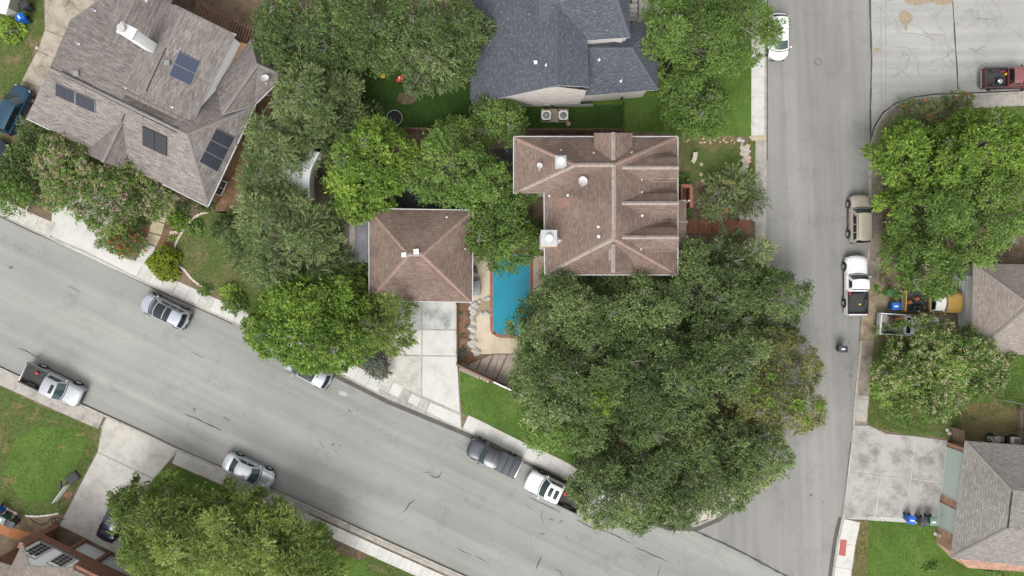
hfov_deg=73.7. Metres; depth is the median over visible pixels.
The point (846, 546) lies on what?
sidewalk
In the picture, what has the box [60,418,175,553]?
driveway
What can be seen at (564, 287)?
live oak
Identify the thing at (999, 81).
spare wheel
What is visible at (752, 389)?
mistletoe clump
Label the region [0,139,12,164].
parked car
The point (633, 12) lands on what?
porch steps
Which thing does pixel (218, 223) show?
garden shrub
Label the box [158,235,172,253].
garden bed
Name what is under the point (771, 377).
mistletoe clump
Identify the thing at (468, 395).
lawn
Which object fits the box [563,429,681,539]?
live oak
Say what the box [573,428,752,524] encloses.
gravel bed
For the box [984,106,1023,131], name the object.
lawn
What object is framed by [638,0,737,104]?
elm tree
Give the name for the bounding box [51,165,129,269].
driveway
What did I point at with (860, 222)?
parked car
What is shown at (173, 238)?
garden shrub
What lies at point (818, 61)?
manhole cover
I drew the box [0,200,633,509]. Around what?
sidewalk
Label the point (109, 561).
garage door
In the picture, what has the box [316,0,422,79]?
yard tree
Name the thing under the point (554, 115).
concrete pad
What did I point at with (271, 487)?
gutter
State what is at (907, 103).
flower shrub
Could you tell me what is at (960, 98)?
flower shrub
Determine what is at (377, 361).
spruce shrub
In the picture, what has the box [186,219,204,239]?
garden shrub
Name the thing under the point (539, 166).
satellite dish
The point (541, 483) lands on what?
pickup truck
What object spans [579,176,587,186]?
roof vent
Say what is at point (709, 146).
lawn
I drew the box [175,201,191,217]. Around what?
garden shrub
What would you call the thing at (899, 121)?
flower shrub
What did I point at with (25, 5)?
wheelie bin
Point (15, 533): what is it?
timber pad
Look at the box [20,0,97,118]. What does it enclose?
driveway
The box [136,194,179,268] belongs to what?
garden path
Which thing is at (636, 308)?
live oak
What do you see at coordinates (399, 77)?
ride on toy
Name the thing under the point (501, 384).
picket fence
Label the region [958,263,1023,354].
tan roof house
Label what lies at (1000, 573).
garden shrub
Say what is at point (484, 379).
timber steps
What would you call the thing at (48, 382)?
pickup truck
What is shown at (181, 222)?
shrub
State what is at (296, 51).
yard tree
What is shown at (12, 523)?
wheelie bin
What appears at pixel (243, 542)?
feathery elm
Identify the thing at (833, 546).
gutter
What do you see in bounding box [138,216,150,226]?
garden shrub
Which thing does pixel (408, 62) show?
yard tree
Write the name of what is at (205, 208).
garden shrub
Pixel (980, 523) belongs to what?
grey roof garage house
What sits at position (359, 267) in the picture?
garden shrub
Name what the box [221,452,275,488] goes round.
parked car
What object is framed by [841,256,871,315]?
pickup truck
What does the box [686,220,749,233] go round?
terracotta path
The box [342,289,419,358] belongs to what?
round tree
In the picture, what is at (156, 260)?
round bush
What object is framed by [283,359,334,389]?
parked car
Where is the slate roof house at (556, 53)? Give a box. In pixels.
[470,0,658,106]
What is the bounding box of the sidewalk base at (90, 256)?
[0,213,227,318]
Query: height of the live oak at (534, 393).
9.279 m
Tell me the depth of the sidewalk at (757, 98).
63.84 m
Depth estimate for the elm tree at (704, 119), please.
60.24 m
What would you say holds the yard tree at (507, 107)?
on the lawn at (734, 116)
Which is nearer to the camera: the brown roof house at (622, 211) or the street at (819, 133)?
the brown roof house at (622, 211)
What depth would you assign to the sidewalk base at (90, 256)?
63.86 m
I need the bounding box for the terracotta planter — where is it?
[678,184,692,208]
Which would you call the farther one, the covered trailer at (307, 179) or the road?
the road
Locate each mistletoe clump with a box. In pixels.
[748,385,760,394]
[764,396,774,407]
[766,372,775,380]
[789,398,806,412]
[802,416,810,426]
[814,401,824,411]
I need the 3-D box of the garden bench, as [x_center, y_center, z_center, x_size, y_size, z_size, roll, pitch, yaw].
[16.963,-12.138,63.646,0.467,0.440,1.126,15,90,0]
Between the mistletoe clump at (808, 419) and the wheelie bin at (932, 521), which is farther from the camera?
the wheelie bin at (932, 521)
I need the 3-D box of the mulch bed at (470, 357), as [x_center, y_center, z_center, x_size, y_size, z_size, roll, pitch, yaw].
[-3.307,4.752,63.866,3.664,0.001,6.980,0,90,0]
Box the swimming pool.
[490,251,532,337]
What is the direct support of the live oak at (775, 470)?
on the leaf litter ground at (721, 407)
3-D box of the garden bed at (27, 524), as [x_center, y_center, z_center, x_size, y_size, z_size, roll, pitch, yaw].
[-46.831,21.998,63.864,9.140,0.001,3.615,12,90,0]
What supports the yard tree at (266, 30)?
on the lawn at (453, 101)
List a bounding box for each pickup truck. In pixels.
[18,361,87,406]
[466,437,522,478]
[524,469,582,513]
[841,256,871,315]
[876,312,939,338]
[901,290,963,314]
[980,64,1023,90]
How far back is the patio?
63.82 m
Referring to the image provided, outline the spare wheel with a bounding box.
[995,77,1003,84]
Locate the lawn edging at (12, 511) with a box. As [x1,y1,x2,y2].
[0,503,58,516]
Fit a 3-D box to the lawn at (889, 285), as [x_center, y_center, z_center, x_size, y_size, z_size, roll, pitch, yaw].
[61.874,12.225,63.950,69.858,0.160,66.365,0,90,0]
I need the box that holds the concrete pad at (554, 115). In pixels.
[541,109,567,121]
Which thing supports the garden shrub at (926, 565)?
on the lawn at (887, 555)
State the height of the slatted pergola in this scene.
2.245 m
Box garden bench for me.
[691,152,696,162]
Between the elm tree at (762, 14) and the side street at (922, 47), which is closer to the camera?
the elm tree at (762, 14)
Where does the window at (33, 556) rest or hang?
in the brick house at (43, 552)
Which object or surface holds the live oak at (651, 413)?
on the leaf litter ground at (721, 407)
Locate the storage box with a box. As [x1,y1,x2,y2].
[473,280,479,295]
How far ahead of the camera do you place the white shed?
62.89 m
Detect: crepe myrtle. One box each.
[27,130,92,186]
[29,139,176,241]
[696,159,772,224]
[867,310,1019,429]
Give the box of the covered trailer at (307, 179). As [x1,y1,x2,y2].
[282,150,323,198]
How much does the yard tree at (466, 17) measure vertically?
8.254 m
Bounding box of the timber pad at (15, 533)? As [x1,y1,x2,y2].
[0,525,32,539]
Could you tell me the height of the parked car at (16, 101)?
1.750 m
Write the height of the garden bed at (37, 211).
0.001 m
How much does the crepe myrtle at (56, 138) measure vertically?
4.391 m
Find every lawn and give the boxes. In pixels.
[0,0,44,100]
[0,120,32,209]
[0,386,100,514]
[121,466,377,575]
[176,211,340,354]
[276,32,475,128]
[366,556,414,575]
[460,372,578,467]
[469,32,751,136]
[501,104,621,127]
[680,139,754,221]
[682,136,735,149]
[853,520,868,575]
[854,520,1023,575]
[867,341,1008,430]
[869,394,954,438]
[960,402,1023,443]
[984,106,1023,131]
[1003,355,1023,405]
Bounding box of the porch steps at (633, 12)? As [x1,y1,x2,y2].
[630,4,637,21]
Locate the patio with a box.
[632,0,660,30]
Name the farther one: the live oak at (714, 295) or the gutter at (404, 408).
the gutter at (404, 408)
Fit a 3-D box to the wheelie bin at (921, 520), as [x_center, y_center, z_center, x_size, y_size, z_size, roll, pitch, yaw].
[37.873,21.505,63.267,0.640,1.139,0.845,5,90,0]
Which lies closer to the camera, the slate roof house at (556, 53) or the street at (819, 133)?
the slate roof house at (556, 53)
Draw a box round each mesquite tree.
[217,179,359,293]
[232,107,323,208]
[267,61,385,162]
[311,89,372,150]
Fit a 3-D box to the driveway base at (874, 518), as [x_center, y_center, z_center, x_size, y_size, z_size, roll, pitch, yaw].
[35.849,17.652,63.854,8.838,0.001,8.916,7,90,0]
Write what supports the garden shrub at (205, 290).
on the garden bed at (184, 278)
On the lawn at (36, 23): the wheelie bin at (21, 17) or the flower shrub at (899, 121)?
the wheelie bin at (21, 17)
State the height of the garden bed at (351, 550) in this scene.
0.001 m
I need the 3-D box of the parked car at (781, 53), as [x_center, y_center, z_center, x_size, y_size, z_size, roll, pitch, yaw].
[24.707,-23.275,63.288,2.222,1.516,4.302,0,90,0]
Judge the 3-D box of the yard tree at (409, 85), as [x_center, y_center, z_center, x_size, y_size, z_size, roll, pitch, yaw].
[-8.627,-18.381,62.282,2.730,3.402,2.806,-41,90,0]
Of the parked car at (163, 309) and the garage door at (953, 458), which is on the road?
the parked car at (163, 309)
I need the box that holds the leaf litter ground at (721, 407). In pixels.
[537,226,766,522]
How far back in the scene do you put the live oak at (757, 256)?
60.09 m
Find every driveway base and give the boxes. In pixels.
[95,417,178,545]
[843,437,941,522]
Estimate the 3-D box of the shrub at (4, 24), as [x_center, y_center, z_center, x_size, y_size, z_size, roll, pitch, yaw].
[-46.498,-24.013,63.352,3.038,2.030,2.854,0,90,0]
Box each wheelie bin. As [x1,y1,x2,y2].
[0,504,5,514]
[0,511,11,524]
[5,516,20,528]
[15,12,32,23]
[18,0,35,11]
[836,345,847,352]
[884,289,896,295]
[888,303,900,309]
[903,512,915,524]
[914,514,927,526]
[923,514,937,525]
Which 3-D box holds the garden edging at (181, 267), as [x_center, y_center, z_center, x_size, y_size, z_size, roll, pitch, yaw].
[-29.809,-3.386,63.836,3.740,0.120,7.578,0,90,0]
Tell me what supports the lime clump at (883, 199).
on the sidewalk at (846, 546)
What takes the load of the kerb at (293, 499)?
on the road
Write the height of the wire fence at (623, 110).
1.100 m
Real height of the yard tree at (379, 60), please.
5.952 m
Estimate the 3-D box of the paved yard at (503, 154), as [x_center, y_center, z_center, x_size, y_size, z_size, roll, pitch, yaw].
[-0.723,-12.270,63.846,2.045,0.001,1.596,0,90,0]
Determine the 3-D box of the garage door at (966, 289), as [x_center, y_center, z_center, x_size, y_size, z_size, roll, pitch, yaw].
[41.811,1.194,62.725,0.092,2.220,4.670,1,90,0]
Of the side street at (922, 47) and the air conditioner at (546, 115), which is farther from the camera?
the side street at (922, 47)
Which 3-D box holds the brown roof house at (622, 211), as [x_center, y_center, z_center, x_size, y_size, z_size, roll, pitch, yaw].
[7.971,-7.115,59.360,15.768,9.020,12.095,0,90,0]
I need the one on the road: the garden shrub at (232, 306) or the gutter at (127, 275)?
the gutter at (127, 275)
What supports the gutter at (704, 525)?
on the road
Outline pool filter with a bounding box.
[473,267,477,276]
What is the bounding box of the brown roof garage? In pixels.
[368,208,473,302]
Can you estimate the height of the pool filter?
0.720 m
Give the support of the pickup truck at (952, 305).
on the driveway at (878, 303)
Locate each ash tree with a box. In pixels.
[321,162,391,225]
[329,110,421,208]
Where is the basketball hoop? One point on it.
(72, 478)
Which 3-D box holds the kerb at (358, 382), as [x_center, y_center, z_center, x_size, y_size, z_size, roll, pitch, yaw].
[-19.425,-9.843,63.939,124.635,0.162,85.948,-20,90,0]
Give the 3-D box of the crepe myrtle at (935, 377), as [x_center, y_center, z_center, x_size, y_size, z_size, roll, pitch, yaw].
[38.394,6.793,60.828,13.554,6.311,10.367,-25,90,0]
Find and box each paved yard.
[368,179,469,209]
[493,148,512,164]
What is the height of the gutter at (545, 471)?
0.026 m
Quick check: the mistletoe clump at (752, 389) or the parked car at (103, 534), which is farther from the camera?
the parked car at (103, 534)
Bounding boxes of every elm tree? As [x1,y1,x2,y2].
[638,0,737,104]
[656,54,730,142]
[700,0,789,78]
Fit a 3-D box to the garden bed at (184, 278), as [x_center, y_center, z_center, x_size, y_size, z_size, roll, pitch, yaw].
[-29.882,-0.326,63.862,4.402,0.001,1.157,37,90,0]
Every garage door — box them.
[75,543,104,559]
[101,555,135,575]
[937,502,955,534]
[941,447,962,500]
[958,275,971,325]
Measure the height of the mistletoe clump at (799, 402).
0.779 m
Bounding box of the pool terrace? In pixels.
[473,256,554,353]
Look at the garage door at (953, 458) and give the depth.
62.66 m
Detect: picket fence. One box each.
[404,127,477,132]
[455,304,457,363]
[456,362,493,382]
[482,128,625,134]
[493,380,521,395]
[950,426,964,445]
[1015,408,1023,444]
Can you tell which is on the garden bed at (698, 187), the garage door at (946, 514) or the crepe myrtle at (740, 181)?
the crepe myrtle at (740, 181)
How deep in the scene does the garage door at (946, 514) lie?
62.66 m
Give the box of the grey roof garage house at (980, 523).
[936,441,1023,571]
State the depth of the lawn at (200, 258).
63.87 m
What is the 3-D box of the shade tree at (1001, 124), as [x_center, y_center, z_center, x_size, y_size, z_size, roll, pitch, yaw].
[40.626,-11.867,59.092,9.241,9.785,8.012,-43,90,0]
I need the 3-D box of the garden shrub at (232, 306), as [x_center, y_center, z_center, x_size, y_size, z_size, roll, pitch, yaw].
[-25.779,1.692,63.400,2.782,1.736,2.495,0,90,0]
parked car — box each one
[0,84,34,136]
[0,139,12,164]
[95,490,134,543]
[139,292,192,329]
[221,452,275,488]
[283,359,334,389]
[765,13,791,60]
[845,195,874,243]
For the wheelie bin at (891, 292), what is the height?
1.139 m
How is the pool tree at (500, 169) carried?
on the garden bed at (509, 168)
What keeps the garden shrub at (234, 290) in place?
on the lawn at (200, 258)
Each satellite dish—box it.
[260,75,268,84]
[537,163,541,170]
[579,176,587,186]
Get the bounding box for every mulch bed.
[210,93,295,212]
[326,213,367,295]
[380,303,390,377]
[457,303,495,373]
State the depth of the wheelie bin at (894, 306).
62.75 m
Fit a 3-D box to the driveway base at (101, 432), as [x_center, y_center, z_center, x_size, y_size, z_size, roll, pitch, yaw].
[-37.005,18.513,63.854,7.474,0.001,11.333,27,90,0]
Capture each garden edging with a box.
[26,202,187,260]
[173,212,212,291]
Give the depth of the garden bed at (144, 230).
63.86 m
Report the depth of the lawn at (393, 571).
63.86 m
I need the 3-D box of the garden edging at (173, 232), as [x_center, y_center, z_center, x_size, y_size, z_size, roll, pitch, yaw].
[-38.031,-5.262,63.836,15.215,0.120,4.884,7,90,0]
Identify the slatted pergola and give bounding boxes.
[193,0,257,43]
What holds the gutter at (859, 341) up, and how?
on the street at (819, 133)
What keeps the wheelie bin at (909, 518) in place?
on the driveway at (869, 443)
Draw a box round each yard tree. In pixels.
[249,0,366,75]
[272,27,347,92]
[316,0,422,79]
[319,144,362,208]
[358,32,403,69]
[388,17,475,97]
[400,70,429,99]
[401,114,495,210]
[403,0,498,85]
[468,89,499,124]
[468,94,529,151]
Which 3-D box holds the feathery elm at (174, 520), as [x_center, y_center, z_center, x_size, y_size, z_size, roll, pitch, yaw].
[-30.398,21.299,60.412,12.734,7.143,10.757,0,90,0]
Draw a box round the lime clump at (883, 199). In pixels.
[870,186,907,217]
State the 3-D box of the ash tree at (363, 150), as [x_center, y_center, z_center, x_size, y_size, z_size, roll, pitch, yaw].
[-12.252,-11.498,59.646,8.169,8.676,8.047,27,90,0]
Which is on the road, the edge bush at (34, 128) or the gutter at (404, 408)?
the gutter at (404, 408)
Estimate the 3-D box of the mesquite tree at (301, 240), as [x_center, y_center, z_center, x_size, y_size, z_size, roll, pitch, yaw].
[-19.574,-4.429,59.907,13.502,8.153,10.765,0,90,0]
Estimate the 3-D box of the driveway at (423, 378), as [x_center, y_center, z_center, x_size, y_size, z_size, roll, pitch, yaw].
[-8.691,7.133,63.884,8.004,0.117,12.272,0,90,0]
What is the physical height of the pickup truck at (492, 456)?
1.904 m
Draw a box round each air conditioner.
[542,110,550,120]
[559,110,567,120]
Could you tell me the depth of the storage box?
63.15 m
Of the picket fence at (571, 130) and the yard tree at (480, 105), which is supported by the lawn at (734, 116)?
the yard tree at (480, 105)
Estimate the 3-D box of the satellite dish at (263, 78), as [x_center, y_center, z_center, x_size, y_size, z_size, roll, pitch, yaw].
[-21.704,-18.401,60.030,0.655,1.162,0.747,30,90,0]
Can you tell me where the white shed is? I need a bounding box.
[0,0,19,16]
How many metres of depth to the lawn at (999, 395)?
63.87 m
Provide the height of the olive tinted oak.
7.502 m
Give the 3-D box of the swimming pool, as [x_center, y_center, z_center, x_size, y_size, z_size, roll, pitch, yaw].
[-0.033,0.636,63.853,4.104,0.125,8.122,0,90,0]
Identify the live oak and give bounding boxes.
[502,266,631,370]
[505,328,641,459]
[518,374,593,458]
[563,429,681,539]
[576,269,690,357]
[581,318,722,456]
[613,380,766,534]
[638,235,764,344]
[671,306,776,405]
[699,405,796,493]
[705,225,778,294]
[729,262,814,338]
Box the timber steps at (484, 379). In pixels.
[459,363,490,382]
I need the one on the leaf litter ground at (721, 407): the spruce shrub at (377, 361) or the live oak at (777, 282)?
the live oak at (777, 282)
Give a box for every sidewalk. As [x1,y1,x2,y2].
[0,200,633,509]
[0,370,457,575]
[749,0,765,272]
[834,93,1023,575]
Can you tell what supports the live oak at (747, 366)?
on the leaf litter ground at (721, 407)
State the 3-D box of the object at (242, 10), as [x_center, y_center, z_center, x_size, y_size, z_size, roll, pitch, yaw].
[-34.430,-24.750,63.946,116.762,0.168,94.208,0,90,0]
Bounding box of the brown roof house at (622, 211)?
[513,132,689,275]
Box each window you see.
[22,542,52,557]
[47,553,74,566]
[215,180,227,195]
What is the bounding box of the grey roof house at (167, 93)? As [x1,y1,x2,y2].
[26,0,287,207]
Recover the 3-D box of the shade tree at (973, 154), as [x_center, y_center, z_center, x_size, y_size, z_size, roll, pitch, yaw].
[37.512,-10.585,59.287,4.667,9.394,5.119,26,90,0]
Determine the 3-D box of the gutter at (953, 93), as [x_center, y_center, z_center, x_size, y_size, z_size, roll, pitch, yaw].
[40.283,-17.350,64.007,15.380,0.026,2.938,-19,90,0]
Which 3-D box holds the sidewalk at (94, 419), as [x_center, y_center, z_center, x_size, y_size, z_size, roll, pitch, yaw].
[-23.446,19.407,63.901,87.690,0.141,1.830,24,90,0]
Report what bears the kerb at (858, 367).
on the ground
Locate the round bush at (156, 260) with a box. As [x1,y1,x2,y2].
[144,244,182,282]
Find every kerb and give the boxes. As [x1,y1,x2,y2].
[0,0,766,526]
[0,367,464,575]
[831,91,1023,575]
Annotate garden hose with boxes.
[29,517,65,524]
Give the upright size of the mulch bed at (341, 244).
0.001 m
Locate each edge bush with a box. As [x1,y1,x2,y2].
[0,136,50,208]
[0,157,39,217]
[14,114,52,151]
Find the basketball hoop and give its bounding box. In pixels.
[52,471,80,502]
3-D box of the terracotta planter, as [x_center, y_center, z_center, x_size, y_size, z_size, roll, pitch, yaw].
[15.992,-8.423,63.120,1.070,1.500,2.100,0,90,0]
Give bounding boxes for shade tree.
[859,119,971,208]
[872,227,969,304]
[882,172,985,261]
[907,133,990,187]
[923,105,1023,194]
[923,164,1023,270]
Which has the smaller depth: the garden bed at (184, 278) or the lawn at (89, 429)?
the garden bed at (184, 278)
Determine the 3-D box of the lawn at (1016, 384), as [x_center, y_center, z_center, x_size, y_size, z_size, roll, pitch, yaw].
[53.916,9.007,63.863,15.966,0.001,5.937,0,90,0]
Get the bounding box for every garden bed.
[0,510,61,537]
[28,198,47,219]
[115,174,204,234]
[135,222,150,237]
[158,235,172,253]
[177,268,208,294]
[301,525,369,560]
[342,154,512,215]
[688,181,754,224]
[879,108,1023,276]
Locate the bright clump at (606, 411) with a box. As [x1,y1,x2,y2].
[579,375,618,417]
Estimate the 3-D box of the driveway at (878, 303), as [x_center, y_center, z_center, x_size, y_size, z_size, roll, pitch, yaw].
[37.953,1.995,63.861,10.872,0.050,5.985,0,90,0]
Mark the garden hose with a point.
(49, 520)
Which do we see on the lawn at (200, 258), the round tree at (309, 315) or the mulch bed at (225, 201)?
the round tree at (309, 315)
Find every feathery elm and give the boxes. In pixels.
[105,468,240,575]
[180,476,327,575]
[257,517,349,575]
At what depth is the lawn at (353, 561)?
63.87 m
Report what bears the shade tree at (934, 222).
on the garden bed at (1014, 254)
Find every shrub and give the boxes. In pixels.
[0,15,28,44]
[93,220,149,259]
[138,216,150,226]
[164,210,190,232]
[166,234,177,242]
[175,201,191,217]
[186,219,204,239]
[187,197,215,212]
[197,282,214,296]
[208,209,238,240]
[217,284,244,303]
[220,294,249,317]
[349,261,367,288]
[361,339,392,381]
[456,346,467,358]
[678,172,690,190]
[686,207,693,216]
[876,114,917,161]
[893,96,952,137]
[920,561,937,574]
[939,87,976,118]
[975,568,1015,575]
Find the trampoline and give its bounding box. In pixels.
[386,110,402,124]
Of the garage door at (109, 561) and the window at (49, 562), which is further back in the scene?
the garage door at (109, 561)
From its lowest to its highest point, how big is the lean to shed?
2.320 m
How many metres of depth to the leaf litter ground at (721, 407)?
63.87 m
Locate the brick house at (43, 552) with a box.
[0,524,151,575]
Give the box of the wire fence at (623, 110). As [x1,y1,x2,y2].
[622,101,624,128]
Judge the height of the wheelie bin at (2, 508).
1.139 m
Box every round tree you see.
[239,262,387,377]
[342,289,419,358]
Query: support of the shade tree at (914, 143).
on the garden bed at (1014, 254)
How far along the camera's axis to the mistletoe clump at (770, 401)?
55.52 m
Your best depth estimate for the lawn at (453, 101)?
63.87 m
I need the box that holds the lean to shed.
[344,221,367,262]
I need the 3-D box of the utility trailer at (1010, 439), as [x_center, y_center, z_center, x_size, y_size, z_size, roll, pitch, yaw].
[45.629,14.077,63.405,2.850,0.930,0.940,3,90,0]
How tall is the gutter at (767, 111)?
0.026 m
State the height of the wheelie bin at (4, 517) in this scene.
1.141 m
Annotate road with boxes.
[0,217,786,575]
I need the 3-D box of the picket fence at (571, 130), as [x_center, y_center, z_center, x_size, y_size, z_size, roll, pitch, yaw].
[3.800,-14.438,62.997,13.200,1.804,0.197,0,90,0]
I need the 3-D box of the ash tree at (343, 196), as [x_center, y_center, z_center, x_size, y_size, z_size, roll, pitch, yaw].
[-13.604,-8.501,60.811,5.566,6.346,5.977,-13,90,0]
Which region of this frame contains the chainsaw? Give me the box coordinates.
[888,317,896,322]
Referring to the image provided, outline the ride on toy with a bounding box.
[395,74,405,83]
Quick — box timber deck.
[469,354,563,395]
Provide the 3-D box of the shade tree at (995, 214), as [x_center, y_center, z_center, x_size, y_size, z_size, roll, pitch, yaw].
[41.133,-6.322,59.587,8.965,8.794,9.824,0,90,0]
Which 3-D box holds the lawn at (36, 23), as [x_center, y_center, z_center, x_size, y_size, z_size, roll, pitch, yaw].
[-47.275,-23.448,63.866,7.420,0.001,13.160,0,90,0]
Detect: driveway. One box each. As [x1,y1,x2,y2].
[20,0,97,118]
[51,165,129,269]
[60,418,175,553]
[376,302,461,429]
[843,426,946,519]
[860,278,958,340]
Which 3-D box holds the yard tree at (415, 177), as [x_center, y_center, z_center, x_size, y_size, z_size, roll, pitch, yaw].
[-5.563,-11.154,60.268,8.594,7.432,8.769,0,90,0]
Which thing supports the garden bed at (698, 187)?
on the lawn at (704, 153)
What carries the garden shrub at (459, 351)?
on the mulch bed at (470, 357)
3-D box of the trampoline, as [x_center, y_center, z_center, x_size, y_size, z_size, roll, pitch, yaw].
[-10.927,-15.817,63.643,1.500,0.446,1.500,0,90,0]
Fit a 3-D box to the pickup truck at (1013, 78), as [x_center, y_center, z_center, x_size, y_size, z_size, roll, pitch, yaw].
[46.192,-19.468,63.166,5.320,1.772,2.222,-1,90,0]
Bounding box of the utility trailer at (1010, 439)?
[986,433,1020,443]
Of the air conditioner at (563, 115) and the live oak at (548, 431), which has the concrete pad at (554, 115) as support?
the air conditioner at (563, 115)
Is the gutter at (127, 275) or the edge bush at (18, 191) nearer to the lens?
the edge bush at (18, 191)
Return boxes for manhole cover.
[814,58,821,65]
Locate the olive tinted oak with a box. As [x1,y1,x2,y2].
[708,322,827,435]
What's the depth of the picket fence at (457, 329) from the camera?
63.53 m
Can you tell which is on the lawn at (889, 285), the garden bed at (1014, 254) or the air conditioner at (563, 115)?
the garden bed at (1014, 254)
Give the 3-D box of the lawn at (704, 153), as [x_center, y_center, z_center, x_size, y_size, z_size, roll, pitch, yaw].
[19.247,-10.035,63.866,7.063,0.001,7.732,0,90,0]
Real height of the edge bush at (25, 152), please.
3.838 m
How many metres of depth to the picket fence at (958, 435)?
62.89 m
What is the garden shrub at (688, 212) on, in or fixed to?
on the lawn at (704, 153)
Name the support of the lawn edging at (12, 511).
on the lawn at (89, 429)
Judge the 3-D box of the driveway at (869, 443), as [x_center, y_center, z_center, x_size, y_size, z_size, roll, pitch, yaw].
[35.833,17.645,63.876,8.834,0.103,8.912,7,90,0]
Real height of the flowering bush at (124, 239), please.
2.403 m
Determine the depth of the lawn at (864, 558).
63.86 m
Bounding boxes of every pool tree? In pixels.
[442,156,541,223]
[463,188,543,279]
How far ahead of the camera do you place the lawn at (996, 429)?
63.86 m
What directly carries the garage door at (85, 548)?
in the brick house at (43, 552)
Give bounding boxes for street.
[699,0,871,575]
[870,0,1023,137]
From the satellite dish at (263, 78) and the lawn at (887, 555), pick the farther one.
the lawn at (887, 555)
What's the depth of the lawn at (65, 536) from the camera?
63.86 m
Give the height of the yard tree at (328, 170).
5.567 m
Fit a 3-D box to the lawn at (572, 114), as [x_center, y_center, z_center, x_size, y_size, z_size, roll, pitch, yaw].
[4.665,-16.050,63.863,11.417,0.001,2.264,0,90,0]
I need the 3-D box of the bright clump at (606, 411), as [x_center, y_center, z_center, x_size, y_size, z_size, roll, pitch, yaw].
[7.578,9.506,59.121,3.710,9.726,4.278,0,90,0]
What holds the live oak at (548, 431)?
on the leaf litter ground at (721, 407)
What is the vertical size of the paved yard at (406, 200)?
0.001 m
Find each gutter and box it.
[0,216,232,324]
[0,366,465,575]
[334,373,475,438]
[522,460,591,496]
[640,503,735,530]
[766,0,767,159]
[828,517,840,575]
[851,180,868,433]
[869,90,1021,142]

